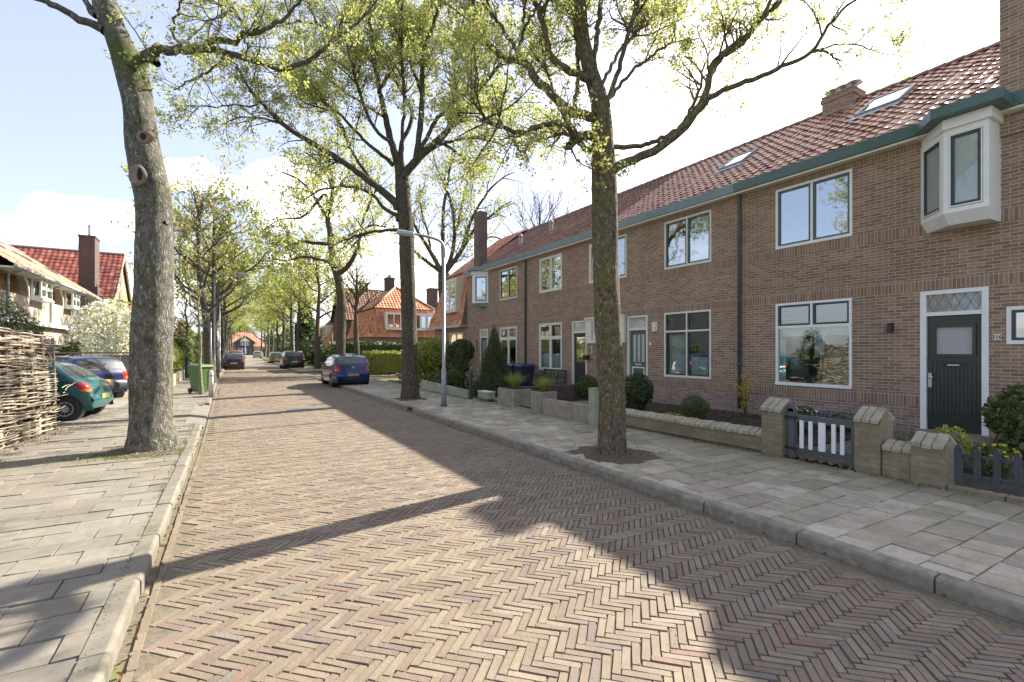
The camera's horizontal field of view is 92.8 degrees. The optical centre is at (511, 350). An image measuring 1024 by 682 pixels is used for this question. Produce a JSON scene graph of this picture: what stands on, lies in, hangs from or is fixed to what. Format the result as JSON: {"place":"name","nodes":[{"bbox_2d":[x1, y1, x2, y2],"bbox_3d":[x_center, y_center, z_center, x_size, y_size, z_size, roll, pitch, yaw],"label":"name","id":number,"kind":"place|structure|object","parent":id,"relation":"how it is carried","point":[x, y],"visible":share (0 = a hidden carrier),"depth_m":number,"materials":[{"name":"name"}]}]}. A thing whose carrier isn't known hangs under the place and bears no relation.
{"place":"outdoors","nodes":[
{"label":"outdoors","id":0,"kind":"place"},
{"bbox_2d":[0,248,59,340],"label":"house","id":1,"kind":"structure","parent":0,"point":[25,285],"depth_m":24.16,"materials":[{"name":"paint"}]},
{"bbox_2d":[0,243,85,344],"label":"house","id":2,"kind":"structure","parent":0,"point":[57,314],"depth_m":29.02,"materials":[{"name":"paint"}]},
{"bbox_2d":[0,241,101,354],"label":"house","id":3,"kind":"structure","parent":0,"point":[87,297],"depth_m":33.40,"materials":[{"name":"paint"}]},
{"bbox_2d":[8,225,131,354],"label":"chimney house","id":4,"kind":"structure","parent":0,"point":[87,265],"depth_m":40.11,"materials":[{"name":"brick"}]},
{"bbox_2d":[0,404,194,434],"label":"driveway","id":5,"kind":"structure","parent":0,"point":[109,418],"depth_m":11.45,"materials":[{"name":"concrete"}]},
{"bbox_2d":[0,292,51,427],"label":"conifer","id":6,"kind":"object","parent":5,"relation":"on","point":[19,324],"visible":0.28,"depth_m":10.35,"materials":[{"name":"plant"}]},
{"bbox_2d":[1,360,113,421],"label":"parked car","id":7,"kind":"object","parent":5,"relation":"on","point":[87,392],"visible":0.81,"depth_m":11.49,"materials":[{"name":"teal paint"}]},
{"bbox_2d":[0,423,195,681],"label":"pavement","id":8,"kind":"structure","parent":0,"point":[69,534],"depth_m":4.35,"materials":[{"name":"concrete"}]},
{"bbox_2d":[0,327,76,448],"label":"wicker fence","id":9,"kind":"object","parent":8,"relation":"on","point":[20,428],"visible":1,"depth_m":8.95,"materials":[{"name":"wicker"}]},
{"bbox_2d":[95,441,197,459],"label":"soil","id":10,"kind":"structure","parent":8,"relation":"on","point":[117,452],"depth_m":7.72,"materials":[{"name":"soil"}]},
{"bbox_2d":[34,0,446,452],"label":"street tree","id":11,"kind":"object","parent":10,"relation":"on","point":[151,426],"visible":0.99,"depth_m":8.03,"materials":[{"name":"grey plant"}]},
{"bbox_2d":[105,390,128,407],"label":"driveway","id":12,"kind":"structure","parent":0,"point":[121,401],"depth_m":15.74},
{"bbox_2d":[25,352,128,389],"bbox_3d":[-17.637,0.885,18.510,5.750,1.630,0.150,0,0,-30],"label":"board fence","id":13,"kind":"object","parent":12,"relation":"on","point":[124,359],"visible":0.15,"depth_m":19.47,"materials":[{"name":"brown wood"}]},
{"bbox_2d":[48,355,127,397],"bbox_3d":[-15.264,0.943,17.002,3.773,1.525,1.880,0,0,24],"label":"parked car","id":14,"kind":"object","parent":12,"relation":"on","point":[112,371],"visible":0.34,"depth_m":16.46,"materials":[{"name":"blue paint"}]},
{"bbox_2d":[123,367,222,406],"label":"pavement","id":15,"kind":"structure","parent":0,"point":[181,395],"depth_m":17.76,"materials":[{"name":"concrete"}]},
{"bbox_2d":[173,340,183,372],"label":"shrub","id":16,"kind":"object","parent":15,"relation":"on","point":[178,357],"visible":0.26,"depth_m":26.85,"materials":[{"name":"green plant"}]},
{"bbox_2d":[173,336,198,377],"bbox_3d":[-22.861,0.383,32.957,2.559,2.725,10.500,0,0,-30],"label":"hedge","id":17,"kind":"object","parent":15,"relation":"on","point":[188,345],"visible":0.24,"depth_m":29.76,"materials":[{"name":"green plant"}]},
{"bbox_2d":[110,148,272,382],"bbox_3d":[-15.259,-4.259,24.910,6.914,11.931,5.972,0,0,4],"label":"budding tree","id":18,"kind":"object","parent":15,"relation":"on","point":[200,277],"visible":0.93,"depth_m":24.69,"materials":[{"name":"plant"}]},
{"bbox_2d":[174,274,210,337],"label":"bare tree","id":19,"kind":"object","parent":15,"relation":"on","point":[187,325],"visible":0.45,"depth_m":37.60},
{"bbox_2d":[176,272,214,393],"bbox_3d":[-11.733,-0.603,18.127,1.014,4.512,0.836,0,0,6],"label":"sapling","id":20,"kind":"object","parent":15,"relation":"on","point":[201,388],"visible":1,"depth_m":18.16,"materials":[{"name":"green plant"}]},
{"bbox_2d":[120,157,305,377],"bbox_3d":[-17.587,-4.613,29.232,9.139,12.592,8.786,0,0,-35],"label":"street tree","id":21,"kind":"object","parent":15,"relation":"on","point":[263,259],"visible":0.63,"depth_m":28.35,"materials":[{"name":"green plant"}]},
{"bbox_2d":[174,226,274,366],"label":"street tree","id":22,"kind":"object","parent":15,"relation":"on","point":[222,331],"visible":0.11,"depth_m":47.16,"materials":[{"name":"green plant"}]},
{"bbox_2d":[173,206,299,370],"bbox_3d":[-22.993,-4.656,37.968,8.790,12.675,9.128,0,0,23],"label":"street tree","id":23,"kind":"object","parent":15,"relation":"on","point":[264,279],"visible":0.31,"depth_m":38.02,"materials":[{"name":"green plant"}]},
{"bbox_2d":[230,332,267,354],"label":"house","id":24,"kind":"structure","parent":0,"point":[247,344],"depth_m":175.32,"materials":[{"name":"brick"}]},
{"bbox_2d":[274,362,320,370],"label":"pavement","id":25,"kind":"structure","parent":0,"point":[308,368],"depth_m":43.92,"materials":[{"name":"concrete"}]},
{"bbox_2d":[251,267,313,352],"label":"street tree","id":26,"kind":"object","parent":25,"relation":"on","point":[283,334],"visible":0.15,"depth_m":71.71,"materials":[{"name":"green plant"}]},
{"bbox_2d":[252,263,329,350],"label":"street tree","id":27,"kind":"object","parent":25,"relation":"on","point":[291,324],"visible":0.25,"depth_m":61.29,"materials":[{"name":"green plant"}]},
{"bbox_2d":[250,243,352,350],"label":"street tree","id":28,"kind":"object","parent":25,"relation":"on","point":[299,302],"visible":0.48,"depth_m":51.19,"materials":[{"name":"green plant"}]},
{"bbox_2d":[265,208,379,368],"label":"street tree","id":29,"kind":"object","parent":25,"relation":"on","point":[317,364],"visible":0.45,"depth_m":43.60,"materials":[{"name":"green plant"}]},
{"bbox_2d":[330,280,383,343],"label":"gabled house","id":30,"kind":"structure","parent":0,"point":[350,312],"depth_m":54.56,"materials":[{"name":"orange brick"}]},
{"bbox_2d":[346,275,437,342],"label":"hipped house","id":31,"kind":"structure","parent":0,"point":[379,319],"depth_m":43.65,"materials":[{"name":"brick"}]},
{"bbox_2d":[386,313,432,329],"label":"window","id":32,"kind":"structure","parent":31,"relation":"in","point":[393,321],"depth_m":42.72,"materials":[{"name":"white paint"}]},
{"bbox_2d":[0,0,999,342],"label":"sky","id":33,"kind":"structure","parent":0,"point":[62,150],"materials":[{"name":"white"}]},
{"bbox_2d":[463,204,591,380],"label":"brick house","id":34,"kind":"structure","parent":0,"point":[495,288],"depth_m":24.54,"materials":[{"name":"brick"}]},
{"bbox_2d":[500,326,516,363],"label":"window","id":35,"kind":"structure","parent":34,"relation":"in","point":[509,338],"depth_m":22.98,"materials":[{"name":"beige paint"}]},
{"bbox_2d":[500,266,516,300],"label":"window","id":36,"kind":"structure","parent":34,"relation":"in","point":[508,277],"depth_m":22.97,"materials":[{"name":"glass"}]},
{"bbox_2d":[246,355,853,469],"bbox_3d":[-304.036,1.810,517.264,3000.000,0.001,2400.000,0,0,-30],"label":"ground","id":37,"kind":"structure","parent":0,"point":[395,380],"depth_m":28.21,"materials":[{"name":"brown soil"}]},
{"bbox_2d":[66,299,130,355],"bbox_3d":[-17.569,-0.286,21.729,3.294,3.983,3.724,0,0,-30],"label":"blossom tree","id":38,"kind":"object","parent":37,"relation":"on","point":[116,341],"visible":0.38,"depth_m":20.73,"materials":[{"name":"white plant"}]},
{"bbox_2d":[67,423,201,681],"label":"kerb","id":39,"kind":"structure","parent":37,"relation":"on","point":[110,631],"depth_m":3.35,"materials":[{"name":"concrete"}]},
{"bbox_2d":[184,404,209,428],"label":"driveway ramp","id":40,"kind":"structure","parent":37,"relation":"on","point":[198,414],"depth_m":12.70,"materials":[{"name":"concrete"}]},
{"bbox_2d":[183,273,258,352],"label":"street tree","id":41,"kind":"object","parent":37,"relation":"on","point":[239,310],"visible":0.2,"depth_m":68.90,"materials":[{"name":"green plant"}]},
{"bbox_2d":[185,255,273,353],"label":"street tree","id":42,"kind":"object","parent":37,"relation":"on","point":[224,302],"visible":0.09,"depth_m":57.79,"materials":[{"name":"green plant"}]},
{"bbox_2d":[174,319,324,351],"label":"woods","id":43,"kind":"object","parent":37,"relation":"on","point":[191,333],"visible":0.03,"depth_m":199.53,"materials":[{"name":"green plant"}]},
{"bbox_2d":[244,292,308,351],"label":"street tree","id":44,"kind":"object","parent":37,"relation":"on","point":[271,324],"visible":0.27,"depth_m":82.61,"materials":[{"name":"green plant"}]},
{"bbox_2d":[293,299,315,346],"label":"fir tree","id":45,"kind":"object","parent":37,"relation":"on","point":[307,331],"visible":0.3,"depth_m":84.37,"materials":[{"name":"plant"}]},
{"bbox_2d":[239,119,405,353],"bbox_3d":[-12.450,-6.247,29.823,12.354,16.426,7.638,0,0,10],"label":"street tree","id":46,"kind":"object","parent":37,"relation":"on","point":[341,316],"visible":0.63,"depth_m":30.29,"materials":[{"name":"green plant"}]},
{"bbox_2d":[417,336,454,381],"bbox_3d":[-4.302,0.459,26.457,3.111,2.497,3.033,0,0,-30],"label":"shrub","id":47,"kind":"object","parent":37,"relation":"on","point":[429,353],"visible":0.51,"depth_m":25.64,"materials":[{"name":"green plant"}]},
{"bbox_2d":[426,228,526,369],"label":"tile hung house","id":48,"kind":"structure","parent":37,"relation":"on","point":[455,305],"depth_m":28.19,"materials":[{"name":"tile"}]},
{"bbox_2d":[445,279,454,311],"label":"window","id":49,"kind":"structure","parent":48,"relation":"in","point":[450,285],"depth_m":27.92,"materials":[{"name":"glass"}]},
{"bbox_2d":[321,380,1023,624],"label":"kerb","id":50,"kind":"structure","parent":37,"relation":"on","point":[991,600],"depth_m":4.44,"materials":[{"name":"concrete"}]},
{"bbox_2d":[109,355,1023,681],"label":"road","id":51,"kind":"structure","parent":0,"point":[279,505],"depth_m":3.70,"materials":[{"name":"brick"}]},
{"bbox_2d":[221,353,245,369],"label":"parked car","id":52,"kind":"object","parent":51,"relation":"on","point":[233,360],"visible":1,"depth_m":43.84,"materials":[{"name":"blue paint"}]},
{"bbox_2d":[279,350,304,368],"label":"parked car","id":53,"kind":"object","parent":51,"relation":"on","point":[292,358],"visible":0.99,"depth_m":45.34,"materials":[{"name":"black paint"}]},
{"bbox_2d":[320,354,369,386],"bbox_3d":[-8.540,0.903,24.831,2.020,1.735,4.342,0,0,-30],"label":"parked car","id":54,"kind":"object","parent":51,"relation":"on","point":[336,369],"visible":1,"depth_m":23.18,"materials":[{"name":"blue paint"}]},
{"bbox_2d":[313,239,396,354],"bbox_3d":[-11.710,-4.269,37.073,7.720,11.859,5.853,0,0,-30],"label":"bare tree","id":55,"kind":"object","parent":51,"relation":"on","point":[357,292],"visible":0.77,"depth_m":36.60,"materials":[{"name":"plant"}]},
{"bbox_2d":[334,341,419,354],"bbox_3d":[-7.896,0.474,42.215,14.221,2.580,1.978,0,0,-30],"label":"hedge","id":56,"kind":"object","parent":51,"relation":"on","point":[375,346],"visible":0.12,"depth_m":39.50,"materials":[{"name":"green plant"}]},
{"bbox_2d":[362,350,434,375],"bbox_3d":[-7.524,0.828,33.738,5.540,1.769,1.748,0,0,-30],"label":"hedge","id":57,"kind":"object","parent":51,"relation":"on","point":[382,362],"visible":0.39,"depth_m":32.43,"materials":[{"name":"green plant"}]},
{"bbox_2d":[376,110,536,295],"bbox_3d":[-4.757,-8.992,40.473,13.487,21.127,8.538,0,0,-8],"label":"garden tree","id":58,"kind":"object","parent":51,"relation":"on","point":[451,261],"visible":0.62,"depth_m":39.79,"materials":[{"name":"plant"}]},
{"bbox_2d":[8,425,1010,679],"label":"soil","id":59,"kind":"structure","parent":51,"relation":"on","point":[280,583],"depth_m":7.18,"materials":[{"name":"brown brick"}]},
{"bbox_2d":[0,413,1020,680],"bbox_3d":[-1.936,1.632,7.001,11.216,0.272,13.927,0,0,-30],"label":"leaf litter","id":60,"kind":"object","parent":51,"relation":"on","point":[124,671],"visible":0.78,"depth_m":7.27,"materials":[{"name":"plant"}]},
{"bbox_2d":[488,152,589,234],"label":"bare tree","id":61,"kind":"object","parent":51,"relation":"on","point":[540,202],"visible":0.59,"depth_m":45.22,"materials":[{"name":"plant"}]},
{"bbox_2d":[521,167,682,385],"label":"brick house","id":62,"kind":"structure","parent":0,"point":[559,332],"depth_m":19.46,"materials":[{"name":"brick"}]},
{"bbox_2d":[539,322,561,369],"bbox_3d":[1.639,-0.145,20.068,0.197,1.946,1.616,0,0,-30],"label":"window","id":63,"kind":"structure","parent":62,"relation":"in","point":[550,361],"depth_m":20.07,"materials":[{"name":"beige paint"}]},
{"bbox_2d":[539,253,561,292],"bbox_3d":[1.602,-3.135,20.023,0.086,1.446,1.596,0,0,-30],"label":"window","id":64,"kind":"structure","parent":62,"relation":"in","point":[550,268],"depth_m":20.00,"materials":[{"name":"glass"}]},
{"bbox_2d":[575,333,584,383],"bbox_3d":[2.589,0.430,18.399,0.050,2.140,0.732,0,0,-30],"label":"door","id":65,"kind":"structure","parent":62,"relation":"in","point":[579,337],"depth_m":18.45,"materials":[{"name":"black glass"}]},
{"bbox_2d":[339,378,1023,597],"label":"pavement","id":66,"kind":"structure","parent":0,"point":[975,539],"depth_m":5.55,"materials":[{"name":"concrete"}]},
{"bbox_2d":[394,397,426,400],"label":"soil","id":67,"kind":"structure","parent":66,"relation":"on","point":[421,398],"depth_m":16.23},
{"bbox_2d":[154,0,548,398],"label":"street tree","id":68,"kind":"object","parent":67,"relation":"on","point":[407,42],"visible":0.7,"depth_m":16.36,"materials":[{"name":"green plant"}]},
{"bbox_2d":[396,229,446,406],"bbox_3d":[-2.564,-0.840,13.990,1.503,5.060,0.195,0,0,-30],"label":"street lamp","id":69,"kind":"object","parent":66,"relation":"on","point":[399,232],"visible":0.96,"depth_m":14.27,"materials":[{"name":"metal"}]},
{"bbox_2d":[421,379,468,397],"bbox_3d":[-2.615,1.480,18.530,0.110,0.500,4.600,0,0,-30],"label":"plank edging","id":70,"kind":"object","parent":66,"relation":"on","point":[436,387],"visible":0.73,"depth_m":18.11,"materials":[{"name":"concrete"}]},
{"bbox_2d":[531,390,588,422],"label":"concrete wall","id":71,"kind":"structure","parent":66,"relation":"on","point":[547,402],"depth_m":12.16,"materials":[{"name":"concrete"}]},
{"bbox_2d":[588,388,598,424],"bbox_3d":[1.857,1.290,10.951,0.220,0.880,0.220,0,0,-30],"label":"concrete post","id":72,"kind":"object","parent":66,"relation":"on","point":[593,406],"visible":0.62,"depth_m":10.86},
{"bbox_2d":[570,446,660,463],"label":"soil","id":73,"kind":"structure","parent":66,"relation":"on","point":[637,459],"depth_m":7.51,"materials":[{"name":"soil"}]},
{"bbox_2d":[397,0,925,455],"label":"street tree","id":74,"kind":"object","parent":73,"relation":"on","point":[606,167],"visible":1,"depth_m":7.63,"materials":[{"name":"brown plant"}]},
{"bbox_2d":[947,444,1023,504],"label":"picket fence","id":75,"kind":"object","parent":66,"relation":"on","point":[996,480],"visible":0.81,"depth_m":5.46,"materials":[{"name":"grey paint"}]},
{"bbox_2d":[399,381,1023,496],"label":"garden soil","id":76,"kind":"structure","parent":0,"point":[985,485],"depth_m":9.60,"materials":[{"name":"soil"}]},
{"bbox_2d":[431,368,463,387],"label":"shrub","id":77,"kind":"object","parent":76,"relation":"on","point":[452,379],"visible":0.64,"depth_m":19.38,"materials":[{"name":"green plant"}]},
{"bbox_2d":[448,344,475,387],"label":"conifer","id":78,"kind":"object","parent":76,"relation":"on","point":[460,365],"visible":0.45,"depth_m":20.87,"materials":[{"name":"plant"}]},
{"bbox_2d":[473,324,511,395],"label":"conifer","id":79,"kind":"object","parent":76,"relation":"on","point":[493,373],"visible":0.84,"depth_m":17.63,"materials":[{"name":"plant"}]},
{"bbox_2d":[498,387,530,407],"bbox_3d":[0.068,1.434,14.783,0.620,0.592,0.980,0,0,-30],"label":"planter","id":80,"kind":"object","parent":76,"relation":"on","point":[512,396],"visible":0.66,"depth_m":14.43,"materials":[{"name":"concrete"}]},
{"bbox_2d":[514,363,536,386],"bbox_3d":[0.558,1.105,20.337,0.798,1.090,0.590,0,0,-30],"label":"wheelie bin","id":81,"kind":"object","parent":76,"relation":"on","point":[527,369],"visible":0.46,"depth_m":20.11,"materials":[{"name":"blue plastic"}]},
{"bbox_2d":[521,383,593,399],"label":"garden wall","id":82,"kind":"structure","parent":76,"relation":"on","point":[567,391],"depth_m":16.07,"materials":[{"name":"brown brick"}]},
{"bbox_2d":[575,374,597,398],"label":"shrub","id":83,"kind":"object","parent":76,"relation":"on","point":[584,383],"visible":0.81,"depth_m":16.09,"materials":[{"name":"green plant"}]},
{"bbox_2d":[625,372,654,410],"bbox_3d":[3.264,1.109,12.618,0.834,1.129,0.826,0,0,-30],"label":"shrub","id":84,"kind":"object","parent":76,"relation":"on","point":[638,394],"visible":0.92,"depth_m":12.48,"materials":[{"name":"green plant"}]},
{"bbox_2d":[626,408,760,452],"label":"brick wall","id":85,"kind":"structure","parent":76,"relation":"on","point":[736,435],"depth_m":8.92,"materials":[{"name":"brick"}]},
{"bbox_2d":[678,394,710,419],"bbox_3d":[4.213,1.334,11.217,0.719,0.682,0.673,0,0,-30],"label":"shrub","id":86,"kind":"object","parent":76,"relation":"on","point":[695,408],"visible":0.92,"depth_m":11.08,"materials":[{"name":"green plant"}]},
{"bbox_2d":[732,369,756,416],"bbox_3d":[5.656,1.046,11.920,0.589,1.195,0.493,0,0,14],"label":"forsythia","id":87,"kind":"object","parent":76,"relation":"on","point":[746,399],"visible":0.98,"depth_m":11.84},
{"bbox_2d":[760,397,797,459],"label":"gate pillar","id":88,"kind":"structure","parent":76,"relation":"on","point":[774,429],"depth_m":7.66,"materials":[{"name":"brick"}]},
{"bbox_2d":[797,404,817,434],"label":"shrub","id":89,"kind":"object","parent":76,"relation":"on","point":[803,410],"visible":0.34,"depth_m":9.29,"materials":[{"name":"green plant"}]},
{"bbox_2d":[814,410,855,430],"bbox_3d":[6.578,1.454,9.888,0.876,0.454,1.044,0,0,-30],"label":"lavender","id":90,"kind":"object","parent":76,"relation":"on","point":[833,415],"visible":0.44,"depth_m":9.84,"materials":[{"name":"purple plant"}]},
{"bbox_2d":[853,406,894,475],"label":"gate pillar","id":91,"kind":"structure","parent":76,"relation":"on","point":[873,429],"depth_m":6.50,"materials":[{"name":"brick"}]},
{"bbox_2d":[882,439,910,480],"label":"brick wall","id":92,"kind":"structure","parent":76,"relation":"on","point":[896,459],"depth_m":6.25,"materials":[{"name":"brick"}]},
{"bbox_2d":[910,431,956,489],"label":"gate pillar","id":93,"kind":"structure","parent":76,"relation":"on","point":[932,460],"depth_m":5.89,"materials":[{"name":"brick"}]},
{"bbox_2d":[928,424,973,464],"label":"flowers","id":94,"kind":"object","parent":76,"relation":"on","point":[963,439],"visible":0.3,"depth_m":6.63,"materials":[{"name":"yellow plant"}]},
{"bbox_2d":[969,443,1021,474],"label":"flowers","id":95,"kind":"object","parent":76,"relation":"on","point":[991,447],"visible":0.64,"depth_m":6.33,"materials":[{"name":"green plant"}]},
{"bbox_2d":[981,382,1023,460],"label":"shrub","id":96,"kind":"object","parent":76,"relation":"on","point":[1007,427],"visible":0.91,"depth_m":7.27,"materials":[{"name":"green plant"}]},
{"bbox_2d":[618,112,821,412],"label":"brick house","id":97,"kind":"structure","parent":0,"point":[677,242],"depth_m":14.69,"materials":[{"name":"brick"}]},
{"bbox_2d":[630,330,645,383],"bbox_3d":[4.109,0.430,15.813,0.050,2.140,0.752,0,0,-30],"label":"door","id":98,"kind":"structure","parent":97,"relation":"in","point":[637,339],"depth_m":15.83,"materials":[{"name":"grey paint"}]},
{"bbox_2d":[664,309,710,378],"bbox_3d":[5.119,-0.165,14.145,0.194,1.926,1.656,0,0,-30],"label":"window","id":99,"kind":"structure","parent":97,"relation":"in","point":[679,345],"depth_m":14.15,"materials":[{"name":"beige paint"}]},
{"bbox_2d":[664,209,711,269],"bbox_3d":[5.123,-3.150,14.135,0.190,1.436,1.656,0,0,-30],"label":"window","id":100,"kind":"structure","parent":97,"relation":"in","point":[703,219],"depth_m":14.05,"materials":[{"name":"beige paint"}]},
{"bbox_2d":[733,0,1023,447],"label":"brick house","id":101,"kind":"structure","parent":0,"point":[880,247],"depth_m":9.84,"materials":[{"name":"brick"}]},
{"bbox_2d":[775,298,851,388],"bbox_3d":[6.872,-0.145,11.132,0.222,1.946,1.666,0,0,-30],"label":"window","id":102,"kind":"structure","parent":101,"relation":"in","point":[819,330],"depth_m":11.13,"materials":[{"name":"white paint"}]},
{"bbox_2d":[775,168,852,249],"bbox_3d":[6.841,-3.150,11.109,0.086,1.436,1.676,0,0,-30],"label":"window","id":103,"kind":"structure","parent":101,"relation":"in","point":[812,183],"depth_m":11.06,"materials":[{"name":"white paint"}]},
{"bbox_2d":[922,139,940,218],"bbox_3d":[7.762,-3.130,8.982,0.086,1.266,0.593,0,0,16],"label":"bay window","id":104,"kind":"structure","parent":101,"relation":"in","point":[931,157],"depth_m":9.05,"materials":[{"name":"glass"}]},
{"bbox_2d":[927,314,981,434],"bbox_3d":[8.089,0.430,8.942,0.150,2.140,0.782,0,0,-30],"label":"door","id":105,"kind":"structure","parent":101,"relation":"in","point":[954,364],"depth_m":8.95,"materials":[{"name":"grey"}]},
{"bbox_2d":[949,126,982,207],"bbox_3d":[7.806,-3.130,8.381,0.086,1.266,0.436,0,0,-30],"label":"bay window","id":106,"kind":"structure","parent":101,"relation":"in","point":[965,147],"depth_m":8.38,"materials":[{"name":"glass"}]},
{"bbox_2d":[1006,306,1023,343],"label":"window","id":107,"kind":"structure","parent":101,"relation":"in","point":[1011,338],"depth_m":8.27,"materials":[{"name":"white paint"}]},
{"bbox_2d":[783,432,982,468],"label":"garden path","id":108,"kind":"structure","parent":0,"point":[830,461],"depth_m":7.49,"materials":[{"name":"brick"}]},
{"bbox_2d":[785,402,853,466],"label":"garden gate","id":109,"kind":"structure","parent":108,"relation":"on","point":[793,447],"depth_m":7.14,"materials":[{"name":"grey paint"}]},
{"label":"garden path","id":110,"kind":"structure","parent":0,"visible":0},
{"bbox_3d":[-2.486,1.175,23.767,1.000,0.950,1.000,0,0,-30],"label":"garden pot","id":111,"kind":"object","parent":110,"relation":"on","visible":0},
{"bbox_2d":[446,339,474,362],"bbox_3d":[-2.512,0.101,23.765,1.459,1.408,1.363,0,0,11],"label":"shrub","id":112,"kind":"object","parent":111,"relation":"in","point":[466,346],"visible":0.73,"depth_m":23.47,"materials":[{"name":"green plant"}]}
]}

